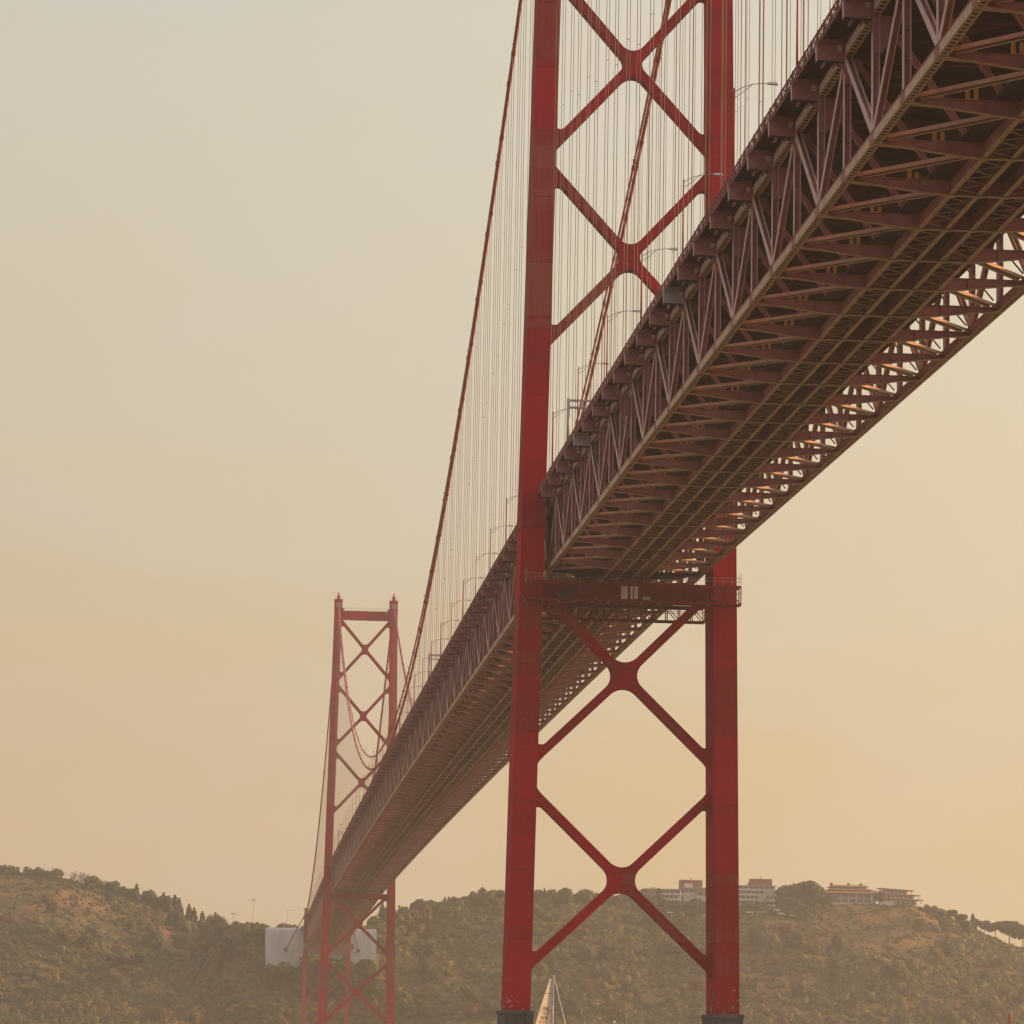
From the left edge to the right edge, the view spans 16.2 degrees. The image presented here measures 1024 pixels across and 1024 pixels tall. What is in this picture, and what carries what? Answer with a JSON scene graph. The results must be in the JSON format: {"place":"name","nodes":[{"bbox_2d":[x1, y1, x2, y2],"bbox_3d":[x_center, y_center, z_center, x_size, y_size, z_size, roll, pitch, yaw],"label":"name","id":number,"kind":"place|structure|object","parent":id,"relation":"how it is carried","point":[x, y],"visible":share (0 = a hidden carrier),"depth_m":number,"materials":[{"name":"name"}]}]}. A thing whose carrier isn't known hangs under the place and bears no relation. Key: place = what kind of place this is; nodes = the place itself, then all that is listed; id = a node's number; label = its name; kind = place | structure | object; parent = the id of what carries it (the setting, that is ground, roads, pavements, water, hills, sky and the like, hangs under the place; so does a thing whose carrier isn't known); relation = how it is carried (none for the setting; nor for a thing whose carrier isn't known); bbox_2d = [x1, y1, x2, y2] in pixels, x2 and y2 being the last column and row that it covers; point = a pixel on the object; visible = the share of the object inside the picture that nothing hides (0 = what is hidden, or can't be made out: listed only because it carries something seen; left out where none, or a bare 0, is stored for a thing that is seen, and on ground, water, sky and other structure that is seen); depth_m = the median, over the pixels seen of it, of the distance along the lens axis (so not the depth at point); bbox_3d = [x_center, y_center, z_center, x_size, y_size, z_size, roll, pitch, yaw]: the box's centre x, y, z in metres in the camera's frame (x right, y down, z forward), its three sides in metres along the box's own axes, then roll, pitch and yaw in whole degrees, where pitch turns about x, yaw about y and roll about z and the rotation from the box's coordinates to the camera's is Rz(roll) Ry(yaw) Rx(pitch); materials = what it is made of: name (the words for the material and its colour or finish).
{"place":"outdoors","nodes":[
{"label":"outdoors","id":0,"kind":"place"},
{"bbox_2d":[0,874,1023,1023],"bbox_3d":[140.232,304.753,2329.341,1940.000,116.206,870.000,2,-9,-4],"label":"hillside","id":1,"kind":"structure","parent":0,"point":[157,984],"depth_m":2103.85,"materials":[{"name":"green plant"}]},
{"bbox_2d":[55,927,70,941],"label":"broadleaf tree","id":2,"kind":"object","parent":1,"relation":"on","point":[63,934],"visible":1,"depth_m":2047.66,"materials":[{"name":"green plant"}]},
{"bbox_2d":[76,935,96,950],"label":"umbrella pine","id":3,"kind":"object","parent":1,"relation":"on","point":[86,940],"visible":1,"depth_m":2046.79,"materials":[{"name":"green plant"}]},
{"bbox_2d":[84,924,102,937],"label":"broadleaf tree","id":4,"kind":"object","parent":1,"relation":"on","point":[93,930],"visible":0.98,"depth_m":2081.50,"materials":[{"name":"green plant"}]},
{"bbox_2d":[106,941,135,964],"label":"broadleaf tree","id":5,"kind":"object","parent":1,"relation":"on","point":[118,954],"visible":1,"depth_m":2040.93,"materials":[{"name":"green plant"}]},
{"bbox_2d":[122,888,137,900],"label":"broadleaf tree","id":6,"kind":"object","parent":1,"relation":"on","point":[129,893],"visible":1,"depth_m":2218.00,"materials":[{"name":"green plant"}]},
{"bbox_2d":[141,930,163,950],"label":"broadleaf tree","id":7,"kind":"object","parent":1,"relation":"on","point":[152,939],"visible":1,"depth_m":2108.16,"materials":[{"name":"green plant"}]},
{"bbox_2d":[143,1004,165,1019],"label":"broadleaf tree","id":8,"kind":"object","parent":1,"relation":"on","point":[151,1011],"visible":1,"depth_m":1949.43,"materials":[{"name":"green plant"}]},
{"bbox_2d":[157,895,175,913],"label":"broadleaf tree","id":9,"kind":"object","parent":1,"relation":"on","point":[164,903],"visible":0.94,"depth_m":2217.43,"materials":[{"name":"green plant"}]},
{"bbox_2d":[166,909,184,929],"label":"broadleaf tree","id":10,"kind":"object","parent":1,"relation":"on","point":[175,917],"visible":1,"depth_m":2176.06,"materials":[{"name":"green plant"}]},
{"bbox_2d":[172,933,187,947],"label":"broadleaf tree","id":11,"kind":"object","parent":1,"relation":"on","point":[178,940],"visible":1,"depth_m":2132.30,"materials":[{"name":"green plant"}]},
{"bbox_2d":[185,1007,204,1023],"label":"broadleaf tree","id":12,"kind":"object","parent":1,"relation":"on","point":[195,1015],"visible":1,"depth_m":1963.08,"materials":[{"name":"green plant"}]},
{"bbox_2d":[197,921,210,934],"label":"broadleaf tree","id":13,"kind":"object","parent":1,"relation":"on","point":[205,927],"visible":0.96,"depth_m":2170.34,"materials":[{"name":"green plant"}]},
{"bbox_2d":[213,917,228,932],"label":"broadleaf tree","id":14,"kind":"object","parent":1,"relation":"on","point":[220,926],"visible":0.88,"depth_m":2123.67,"materials":[{"name":"green plant"}]},
{"bbox_2d":[262,963,284,990],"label":"broadleaf tree","id":15,"kind":"object","parent":1,"relation":"on","point":[269,971],"visible":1,"depth_m":1994.96,"materials":[{"name":"green plant"}]},
{"bbox_2d":[265,927,303,967],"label":"anchorage block","id":16,"kind":"structure","parent":1,"relation":"on","point":[277,940],"depth_m":2017.97,"materials":[{"name":"concrete"}]},
{"bbox_2d":[271,962,297,990],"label":"broadleaf tree","id":17,"kind":"object","parent":1,"relation":"on","point":[284,971],"visible":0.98,"depth_m":1994.85,"materials":[{"name":"green plant"}]},
{"bbox_2d":[289,954,319,992],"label":"broadleaf tree","id":18,"kind":"object","parent":1,"relation":"on","point":[311,979],"visible":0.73,"depth_m":1994.81,"materials":[{"name":"green plant"}]},
{"bbox_2d":[313,957,338,996],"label":"broadleaf tree","id":19,"kind":"object","parent":1,"relation":"on","point":[332,962],"visible":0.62,"depth_m":1993.91,"materials":[{"name":"green plant"}]},
{"bbox_2d":[301,908,353,1023],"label":"anchor pier","id":20,"kind":"structure","parent":1,"relation":"on","point":[315,948],"depth_m":1960.78,"materials":[{"name":"paint"}]},
{"bbox_2d":[304,867,384,943],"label":"bridge span","id":21,"kind":"object","parent":20,"relation":"on","point":[341,923],"visible":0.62,"depth_m":1712.07,"materials":[{"name":"paint"}]},
{"bbox_2d":[327,958,353,997],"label":"broadleaf tree","id":22,"kind":"object","parent":1,"relation":"on","point":[337,984],"visible":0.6,"depth_m":1993.80,"materials":[{"name":"green plant"}]},
{"bbox_2d":[338,961,361,1001],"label":"broadleaf tree","id":23,"kind":"object","parent":1,"relation":"on","point":[354,976],"visible":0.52,"depth_m":1996.89,"materials":[{"name":"green plant"}]},
{"bbox_2d":[345,929,376,964],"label":"anchorage block","id":24,"kind":"structure","parent":1,"relation":"on","point":[366,944],"depth_m":2021.37,"materials":[{"name":"concrete"}]},
{"bbox_2d":[356,958,385,999],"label":"broadleaf tree","id":25,"kind":"object","parent":1,"relation":"on","point":[366,969],"visible":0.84,"depth_m":1997.40,"materials":[{"name":"green plant"}]},
{"bbox_2d":[366,916,386,940],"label":"broadleaf tree","id":26,"kind":"object","parent":1,"relation":"on","point":[373,922],"visible":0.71,"depth_m":2070.43,"materials":[{"name":"green plant"}]},
{"bbox_2d":[380,914,406,945],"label":"broadleaf tree","id":27,"kind":"object","parent":1,"relation":"on","point":[400,938],"visible":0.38,"depth_m":2084.13,"materials":[{"name":"green plant"}]},
{"bbox_2d":[379,905,414,934],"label":"broadleaf tree","id":28,"kind":"object","parent":1,"relation":"on","point":[406,912],"visible":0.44,"depth_m":2116.49,"materials":[{"name":"green plant"}]},
{"bbox_2d":[394,990,412,1008],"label":"broadleaf tree","id":29,"kind":"object","parent":1,"relation":"on","point":[401,997],"visible":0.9,"depth_m":1989.37,"materials":[{"name":"green plant"}]},
{"bbox_2d":[407,922,425,937],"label":"broadleaf tree","id":30,"kind":"object","parent":1,"relation":"on","point":[417,928],"visible":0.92,"depth_m":2122.07,"materials":[{"name":"green plant"}]},
{"bbox_2d":[409,898,430,923],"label":"broadleaf tree","id":31,"kind":"object","parent":1,"relation":"on","point":[422,906],"visible":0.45,"depth_m":2147.35,"materials":[{"name":"green plant"}]},
{"bbox_2d":[413,939,433,956],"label":"broadleaf tree","id":32,"kind":"object","parent":1,"relation":"on","point":[420,948],"visible":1,"depth_m":2097.35,"materials":[{"name":"green plant"}]},
{"bbox_2d":[422,943,440,957],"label":"broadleaf tree","id":33,"kind":"object","parent":1,"relation":"on","point":[430,950],"visible":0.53,"depth_m":2086.80,"materials":[{"name":"green plant"}]},
{"bbox_2d":[464,1004,481,1019],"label":"broadleaf tree","id":34,"kind":"object","parent":1,"relation":"on","point":[471,1010],"visible":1,"depth_m":1960.22,"materials":[{"name":"green plant"}]},
{"bbox_2d":[470,892,491,907],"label":"broadleaf tree","id":35,"kind":"object","parent":1,"relation":"on","point":[481,899],"visible":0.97,"depth_m":2192.19,"materials":[{"name":"green plant"}]},
{"bbox_2d":[478,999,500,1017],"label":"broadleaf tree","id":36,"kind":"object","parent":1,"relation":"on","point":[490,1007],"visible":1,"depth_m":1965.15,"materials":[{"name":"green plant"}]},
{"bbox_2d":[489,896,504,912],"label":"broadleaf tree","id":37,"kind":"object","parent":1,"relation":"on","point":[496,903],"visible":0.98,"depth_m":2175.23,"materials":[{"name":"green plant"}]},
{"bbox_2d":[0,872,1023,1023],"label":"hillside brush","id":38,"kind":"object","parent":1,"relation":"on","point":[253,988],"visible":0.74,"depth_m":2049.90,"materials":[{"name":"green plant"}]},
{"bbox_2d":[532,961,548,975],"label":"broadleaf tree","id":39,"kind":"object","parent":1,"relation":"on","point":[540,968],"visible":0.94,"depth_m":2035.12,"materials":[{"name":"green plant"}]},
{"bbox_2d":[541,951,560,966],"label":"broadleaf tree","id":40,"kind":"object","parent":1,"relation":"on","point":[550,959],"visible":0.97,"depth_m":2052.06,"materials":[{"name":"green plant"}]},
{"bbox_2d":[552,986,567,1003],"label":"broadleaf tree","id":41,"kind":"object","parent":1,"relation":"on","point":[562,990],"visible":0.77,"depth_m":1981.22,"materials":[{"name":"green plant"}]},
{"bbox_2d":[550,887,572,903],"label":"broadleaf tree","id":42,"kind":"object","parent":1,"relation":"on","point":[562,895],"visible":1,"depth_m":2202.78,"materials":[{"name":"green plant"}]},
{"bbox_2d":[554,993,584,1014],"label":"broadleaf tree","id":43,"kind":"object","parent":1,"relation":"on","point":[574,1006],"visible":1,"depth_m":1971.44,"materials":[{"name":"green plant"}]},
{"bbox_2d":[573,920,591,934],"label":"broadleaf tree","id":44,"kind":"object","parent":1,"relation":"on","point":[580,929],"visible":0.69,"depth_m":2117.26,"materials":[{"name":"green plant"}]},
{"bbox_2d":[576,945,590,961],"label":"broadleaf tree","id":45,"kind":"object","parent":1,"relation":"on","point":[584,951],"visible":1,"depth_m":2076.12,"materials":[{"name":"green plant"}]},
{"bbox_2d":[577,889,593,902],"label":"broadleaf tree","id":46,"kind":"object","parent":1,"relation":"on","point":[585,895],"visible":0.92,"depth_m":2207.01,"materials":[{"name":"green plant"}]},
{"bbox_2d":[592,968,612,980],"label":"umbrella pine","id":47,"kind":"object","parent":1,"relation":"on","point":[604,972],"visible":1,"depth_m":2024.01,"materials":[{"name":"green plant"}]},
{"bbox_2d":[597,943,618,961],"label":"broadleaf tree","id":48,"kind":"object","parent":1,"relation":"on","point":[606,952],"visible":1,"depth_m":2074.38,"materials":[{"name":"green plant"}]},
{"bbox_2d":[619,980,641,993],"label":"broadleaf tree","id":49,"kind":"object","parent":1,"relation":"on","point":[627,986],"visible":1,"depth_m":2017.03,"materials":[{"name":"green plant"}]},
{"bbox_2d":[648,923,666,937],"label":"broadleaf tree","id":50,"kind":"object","parent":1,"relation":"on","point":[656,930],"visible":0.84,"depth_m":2135.68,"materials":[{"name":"green plant"}]},
{"bbox_2d":[656,938,683,954],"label":"broadleaf tree","id":51,"kind":"object","parent":1,"relation":"on","point":[668,947],"visible":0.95,"depth_m":2098.73,"materials":[{"name":"green plant"}]},
{"bbox_2d":[641,878,705,904],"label":"apartment building","id":52,"kind":"structure","parent":1,"relation":"on","point":[687,890],"depth_m":2230.01,"materials":[{"name":"beige paint"}]},
{"bbox_2d":[667,900,683,913],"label":"broadleaf tree","id":53,"kind":"object","parent":1,"relation":"on","point":[677,905],"visible":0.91,"depth_m":2204.62,"materials":[{"name":"green plant"}]},
{"bbox_2d":[667,912,688,927],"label":"broadleaf tree","id":54,"kind":"object","parent":1,"relation":"on","point":[679,919],"visible":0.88,"depth_m":2168.11,"materials":[{"name":"green plant"}]},
{"bbox_2d":[687,976,705,992],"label":"broadleaf tree","id":55,"kind":"object","parent":1,"relation":"on","point":[697,983],"visible":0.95,"depth_m":2041.42,"materials":[{"name":"green plant"}]},
{"bbox_2d":[689,900,705,915],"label":"broadleaf tree","id":56,"kind":"object","parent":1,"relation":"on","point":[694,905],"visible":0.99,"depth_m":2206.07,"materials":[{"name":"green plant"}]},
{"bbox_2d":[690,1002,705,1019],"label":"broadleaf tree","id":57,"kind":"object","parent":1,"relation":"on","point":[698,1011],"visible":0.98,"depth_m":1975.84,"materials":[{"name":"green plant"}]},
{"bbox_2d":[739,877,782,908],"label":"apartment building","id":58,"kind":"structure","parent":1,"relation":"on","point":[760,890],"depth_m":2231.09,"materials":[{"name":"beige paint"}]},
{"bbox_2d":[778,922,793,937],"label":"broadleaf tree","id":59,"kind":"object","parent":1,"relation":"on","point":[785,929],"visible":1,"depth_m":2131.50,"materials":[{"name":"green plant"}]},
{"bbox_2d":[780,896,795,911],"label":"broadleaf tree","id":60,"kind":"object","parent":1,"relation":"on","point":[788,902],"visible":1,"depth_m":2210.54,"materials":[{"name":"green plant"}]},
{"bbox_2d":[788,977,806,996],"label":"broadleaf tree","id":61,"kind":"object","parent":1,"relation":"on","point":[797,987],"visible":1,"depth_m":2027.01,"materials":[{"name":"green plant"}]},
{"bbox_2d":[792,929,810,947],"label":"broadleaf tree","id":62,"kind":"object","parent":1,"relation":"on","point":[800,936],"visible":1,"depth_m":2102.79,"materials":[{"name":"green plant"}]},
{"bbox_2d":[797,880,821,906],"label":"broadleaf tree","id":63,"kind":"object","parent":1,"relation":"on","point":[813,887],"visible":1,"depth_m":2224.06,"materials":[{"name":"green plant"}]},
{"bbox_2d":[830,934,846,950],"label":"broadleaf tree","id":64,"kind":"object","parent":1,"relation":"on","point":[837,941],"visible":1,"depth_m":2109.48,"materials":[{"name":"green plant"}]},
{"bbox_2d":[825,883,885,904],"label":"villa","id":65,"kind":"object","parent":1,"relation":"on","point":[848,893],"visible":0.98,"depth_m":2238.24,"materials":[{"name":"beige paint"}]},
{"bbox_2d":[883,958,909,980],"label":"broadleaf tree","id":66,"kind":"object","parent":1,"relation":"on","point":[896,969],"visible":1,"depth_m":2058.89,"materials":[{"name":"green plant"}]},
{"bbox_2d":[877,888,923,907],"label":"terraced wing","id":67,"kind":"structure","parent":1,"relation":"on","point":[895,896],"depth_m":2240.23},
{"bbox_2d":[912,918,926,931],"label":"broadleaf tree","id":68,"kind":"object","parent":1,"relation":"on","point":[920,924],"visible":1,"depth_m":2175.73,"materials":[{"name":"green plant"}]},
{"bbox_2d":[924,945,945,963],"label":"broadleaf tree","id":69,"kind":"object","parent":1,"relation":"on","point":[936,956],"visible":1,"depth_m":2113.11,"materials":[{"name":"green plant"}]},
{"bbox_2d":[937,916,951,932],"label":"broadleaf tree","id":70,"kind":"object","parent":1,"relation":"on","point":[945,925],"visible":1,"depth_m":2187.51,"materials":[{"name":"green plant"}]},
{"bbox_2d":[938,937,956,957],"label":"broadleaf tree","id":71,"kind":"object","parent":1,"relation":"on","point":[945,946],"visible":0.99,"depth_m":2130.40,"materials":[{"name":"green plant"}]},
{"bbox_2d":[940,1008,959,1022],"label":"broadleaf tree","id":72,"kind":"object","parent":1,"relation":"on","point":[949,1015],"visible":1,"depth_m":2005.59,"materials":[{"name":"green plant"}]},
{"bbox_2d":[959,920,976,931],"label":"broadleaf tree","id":73,"kind":"object","parent":1,"relation":"on","point":[965,925],"visible":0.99,"depth_m":2214.24,"materials":[{"name":"green plant"}]},
{"bbox_2d":[978,968,994,985],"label":"broadleaf tree","id":74,"kind":"object","parent":1,"relation":"on","point":[987,974],"visible":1,"depth_m":2095.07,"materials":[{"name":"green plant"}]},
{"bbox_2d":[997,920,1019,943],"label":"umbrella pine","id":75,"kind":"object","parent":1,"relation":"on","point":[1006,927],"visible":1,"depth_m":2226.32,"materials":[{"name":"green plant"}]},
{"bbox_2d":[1009,924,1023,945],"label":"umbrella pine","id":76,"kind":"object","parent":1,"relation":"on","point":[1016,933],"visible":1,"depth_m":2223.60,"materials":[{"name":"green plant"}]},
{"bbox_2d":[0,0,1023,946],"label":"sky","id":77,"kind":"structure","parent":0,"point":[242,241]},
{"label":"water","id":78,"kind":"structure","parent":0,"visible":0},
{"bbox_2d":[496,1010,534,1023],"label":"tower pier","id":79,"kind":"structure","parent":78,"relation":"in","point":[514,1016],"depth_m":481.09,"materials":[{"name":"concrete"}]},
{"bbox_2d":[501,0,739,1014],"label":"bridge tower","id":80,"kind":"structure","parent":79,"relation":"on","point":[717,803],"depth_m":493.99,"materials":[{"name":"metal"}]},
{"bbox_2d":[307,0,835,904],"bbox_3d":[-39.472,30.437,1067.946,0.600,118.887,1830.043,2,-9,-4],"label":"suspension cable","id":81,"kind":"object","parent":80,"relation":"attached to","point":[349,768],"visible":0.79,"depth_m":542.15,"materials":[{"name":"paint"}]},
{"bbox_2d":[329,498,702,891],"bbox_3d":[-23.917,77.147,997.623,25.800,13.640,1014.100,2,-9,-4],"label":"bridge span","id":82,"kind":"object","parent":81,"relation":"hanging from","point":[449,748],"visible":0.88,"depth_m":743.39,"materials":[{"name":"paint"}]},
{"bbox_2d":[542,602,704,624],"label":"maintenance gantry","id":83,"kind":"object","parent":82,"relation":"hanging from","point":[640,608],"visible":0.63,"depth_m":504.29,"materials":[{"name":"metal"}]},
{"bbox_2d":[373,0,836,776],"bbox_3d":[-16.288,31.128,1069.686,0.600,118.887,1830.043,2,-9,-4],"label":"suspension cable","id":84,"kind":"object","parent":80,"relation":"attached to","point":[589,378],"visible":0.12,"depth_m":590.65,"materials":[{"name":"paint"}]},
{"bbox_2d":[525,569,741,606],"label":"tower cross beam","id":85,"kind":"object","parent":80,"relation":"attached to","point":[570,591],"visible":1,"depth_m":489.65,"materials":[{"name":"metal"}]},
{"bbox_2d":[537,0,1023,579],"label":"bridge span","id":86,"kind":"object","parent":80,"relation":"attached to","point":[869,202],"visible":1,"depth_m":311.40,"materials":[{"name":"paint"}]},
{"bbox_2d":[566,398,589,440],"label":"sign gantry","id":87,"kind":"object","parent":86,"relation":"on","point":[569,407],"visible":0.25,"depth_m":453.26,"materials":[{"name":"metal"}]},
{"bbox_2d":[625,397,666,415],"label":"steel bulkhead","id":88,"kind":"object","parent":86,"relation":"attached to","point":[662,406],"visible":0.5,"depth_m":395.16,"materials":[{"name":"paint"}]},
{"bbox_2d":[682,173,722,249],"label":"street lamp","id":89,"kind":"object","parent":86,"relation":"attached to","point":[716,174],"visible":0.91,"depth_m":340.28,"materials":[{"name":"metal"}]},
{"bbox_2d":[732,82,777,177],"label":"street lamp","id":90,"kind":"object","parent":86,"relation":"attached to","point":[768,83],"visible":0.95,"depth_m":306.23,"materials":[{"name":"metal"}]},
{"bbox_2d":[536,968,565,1023],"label":"sailing boat","id":91,"kind":"object","parent":78,"relation":"on","point":[546,1012],"visible":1,"depth_m":582.12,"materials":[{"name":"fabric"}]},
{"bbox_2d":[701,1014,743,1023],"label":"tower pier","id":92,"kind":"structure","parent":78,"relation":"in","point":[722,1019],"depth_m":483.26,"materials":[{"name":"concrete"}]},
{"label":"tower pier","id":93,"kind":"object","parent":78,"relation":"in","visible":0},
{"bbox_2d":[318,592,397,1023],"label":"bridge tower","id":94,"kind":"structure","parent":93,"relation":"on","point":[388,897],"depth_m":1496.32,"materials":[{"name":"metal"}]},
{"bbox_2d":[284,0,808,950],"bbox_3d":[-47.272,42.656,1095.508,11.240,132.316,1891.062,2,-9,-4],"label":"suspension cable","id":95,"kind":"object","parent":94,"relation":"attached to","point":[498,162],"visible":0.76,"depth_m":577.65,"materials":[{"name":"paint"}]},
{"bbox_2d":[354,0,820,952],"bbox_3d":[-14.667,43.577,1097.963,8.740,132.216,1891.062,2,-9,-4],"label":"suspension cable","id":96,"kind":"object","parent":94,"relation":"attached to","point":[596,356],"visible":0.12,"depth_m":598.06,"materials":[{"name":"paint"}]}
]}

